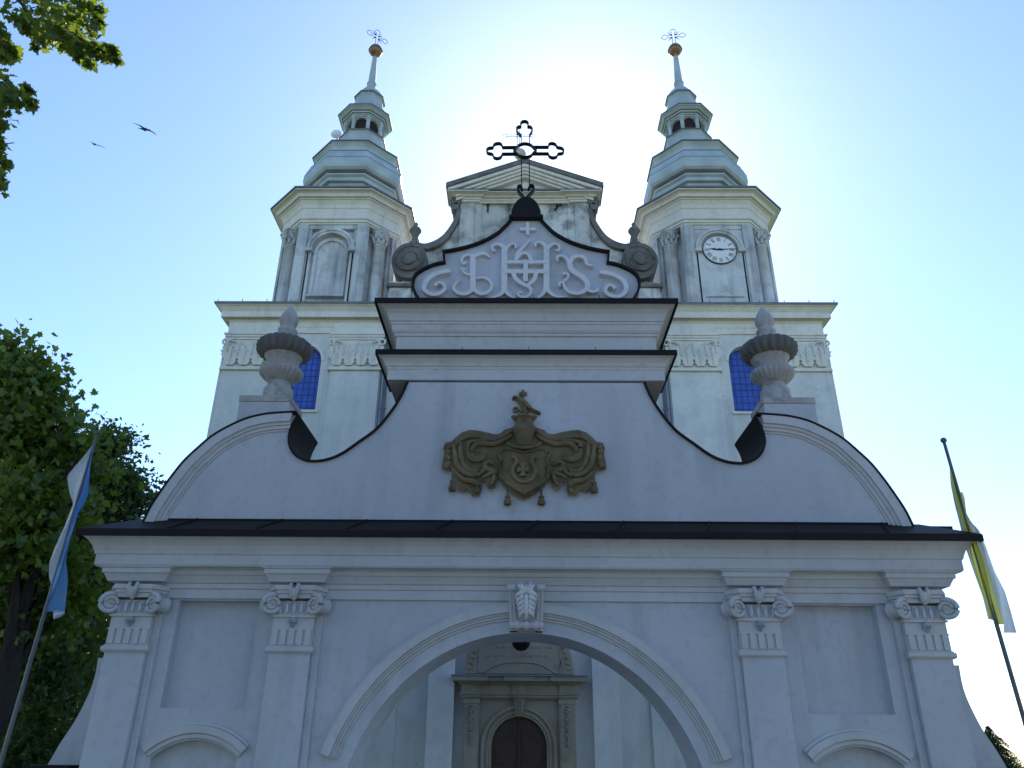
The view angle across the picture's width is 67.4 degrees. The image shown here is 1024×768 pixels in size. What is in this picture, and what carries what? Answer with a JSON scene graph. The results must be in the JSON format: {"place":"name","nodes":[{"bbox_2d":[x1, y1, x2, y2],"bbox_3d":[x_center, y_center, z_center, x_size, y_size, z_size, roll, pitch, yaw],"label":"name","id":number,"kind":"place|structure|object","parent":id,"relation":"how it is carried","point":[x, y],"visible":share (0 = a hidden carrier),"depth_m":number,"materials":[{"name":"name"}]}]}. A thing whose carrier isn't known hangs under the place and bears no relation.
{"place":"outdoors","nodes":[
{"label":"outdoors","id":0,"kind":"place"},
{"bbox_2d":[134,123,155,134],"bbox_3d":[-11.314,-7.842,23.649,0.994,0.112,0.520,28,16,13],"label":"bird","id":1,"kind":"object","parent":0,"point":[143,128],"visible":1,"depth_m":23.62},
{"bbox_2d":[0,0,1023,767],"label":"sky","id":2,"kind":"structure","parent":0,"point":[886,136],"materials":[{"name":"blue"}]},
{"bbox_2d":[207,29,844,767],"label":"church","id":3,"kind":"structure","parent":0,"point":[353,247],"depth_m":30.71,"materials":[{"name":"paint"}]},
{"bbox_2d":[291,342,323,412],"bbox_3d":[-8.214,-0.218,30.178,1.594,3.051,0.480,0,-25,1],"label":"window","id":4,"kind":"structure","parent":3,"relation":"in","point":[305,391],"depth_m":30.25,"materials":[{"name":"blue glass"}]},
{"bbox_2d":[331,130,341,138],"bbox_3d":[-8.506,-11.840,37.412,0.635,1.165,0.476,40,-46,-54],"label":"dish antenna","id":5,"kind":"object","parent":3,"relation":"on","point":[336,134],"visible":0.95,"depth_m":37.31,"materials":[{"name":"white metal"}]},
{"bbox_2d":[725,343,761,413],"bbox_3d":[9.159,-0.159,29.929,1.594,3.051,0.480,0,-25,1],"label":"window","id":6,"kind":"structure","parent":3,"relation":"in","point":[746,395],"depth_m":30.01,"materials":[{"name":"blue glass"}]},
{"bbox_3d":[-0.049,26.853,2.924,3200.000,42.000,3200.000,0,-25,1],"label":"ground","id":7,"kind":"structure","parent":0,"visible":0},
{"bbox_2d":[0,701,61,767],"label":"conifer tree","id":8,"kind":"object","parent":7,"relation":"on","point":[28,744],"visible":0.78,"depth_m":17.11,"materials":[{"name":"green plant"}]},
{"bbox_2d":[0,430,100,767],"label":"flagpole","id":9,"kind":"object","parent":7,"relation":"on","point":[78,485],"visible":1,"depth_m":12.55,"materials":[{"name":"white fabric"}]},
{"bbox_2d":[37,718,70,764],"bbox_3d":[-11.700,10.194,19.582,3.372,3.072,3.216,20,-32,-36],"label":"conifer tree","id":10,"kind":"object","parent":7,"relation":"on","point":[61,735],"visible":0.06,"depth_m":20.02,"materials":[{"name":"green plant"}]},
{"bbox_2d":[0,486,109,752],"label":"broadleaf tree","id":11,"kind":"object","parent":7,"relation":"on","point":[102,639],"depth_m":27.43,"materials":[{"name":"green plant"}]},
{"bbox_2d":[0,0,124,198],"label":"broadleaf tree","id":12,"kind":"object","parent":7,"relation":"on","point":[64,32],"visible":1,"depth_m":13.52,"materials":[{"name":"green plant"}]},
{"bbox_2d":[0,318,144,741],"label":"broadleaf tree","id":13,"kind":"object","parent":7,"relation":"on","point":[41,457],"visible":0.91,"depth_m":16.40,"materials":[{"name":"green plant"}]},
{"bbox_2d":[0,412,165,744],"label":"broadleaf tree","id":14,"kind":"object","parent":7,"relation":"on","point":[57,682],"visible":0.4,"depth_m":20.95,"materials":[{"name":"green plant"}]},
{"bbox_2d":[21,197,1006,767],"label":"entrance gate","id":15,"kind":"structure","parent":7,"relation":"on","point":[525,461],"depth_m":12.65,"materials":[{"name":"paint"}]},
{"bbox_2d":[256,306,312,397],"bbox_3d":[-4.569,-0.605,15.403,1.107,2.188,1.107,0,-25,1],"label":"urn","id":16,"kind":"object","parent":15,"relation":"on","point":[285,352],"visible":0.98,"depth_m":15.04,"materials":[{"name":"grey stone"}]},
{"bbox_2d":[512,642,530,650],"bbox_3d":[0.138,4.427,14.011,0.358,0.836,0.475,-13,-28,27],"label":"lantern","id":17,"kind":"object","parent":15,"relation":"attached to","point":[521,646],"visible":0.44,"depth_m":13.81,"materials":[{"name":"black metal"}]},
{"bbox_2d":[486,120,563,197],"bbox_3d":[0.297,-4.962,17.318,1.781,2.530,0.180,0,-25,1],"label":"iron cross","id":18,"kind":"object","parent":15,"relation":"on","point":[521,157],"visible":0.9,"depth_m":17.46,"materials":[{"name":"black metal"}]},
{"bbox_2d":[740,307,797,399],"bbox_3d":[5.114,-0.572,15.264,1.107,2.188,1.107,0,-25,1],"label":"urn","id":19,"kind":"object","parent":15,"relation":"on","point":[768,353],"visible":0.98,"depth_m":14.90,"materials":[{"name":"grey stone"}]},
{"bbox_2d":[940,437,1023,726],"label":"flagpole","id":20,"kind":"object","parent":7,"relation":"on","point":[996,604],"visible":0.93,"depth_m":12.27,"materials":[{"name":"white fabric"}]},
{"bbox_2d":[984,725,1023,767],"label":"conifer tree","id":21,"kind":"object","parent":7,"relation":"on","point":[995,740],"visible":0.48,"depth_m":35.51,"materials":[{"name":"green plant"}]}
]}

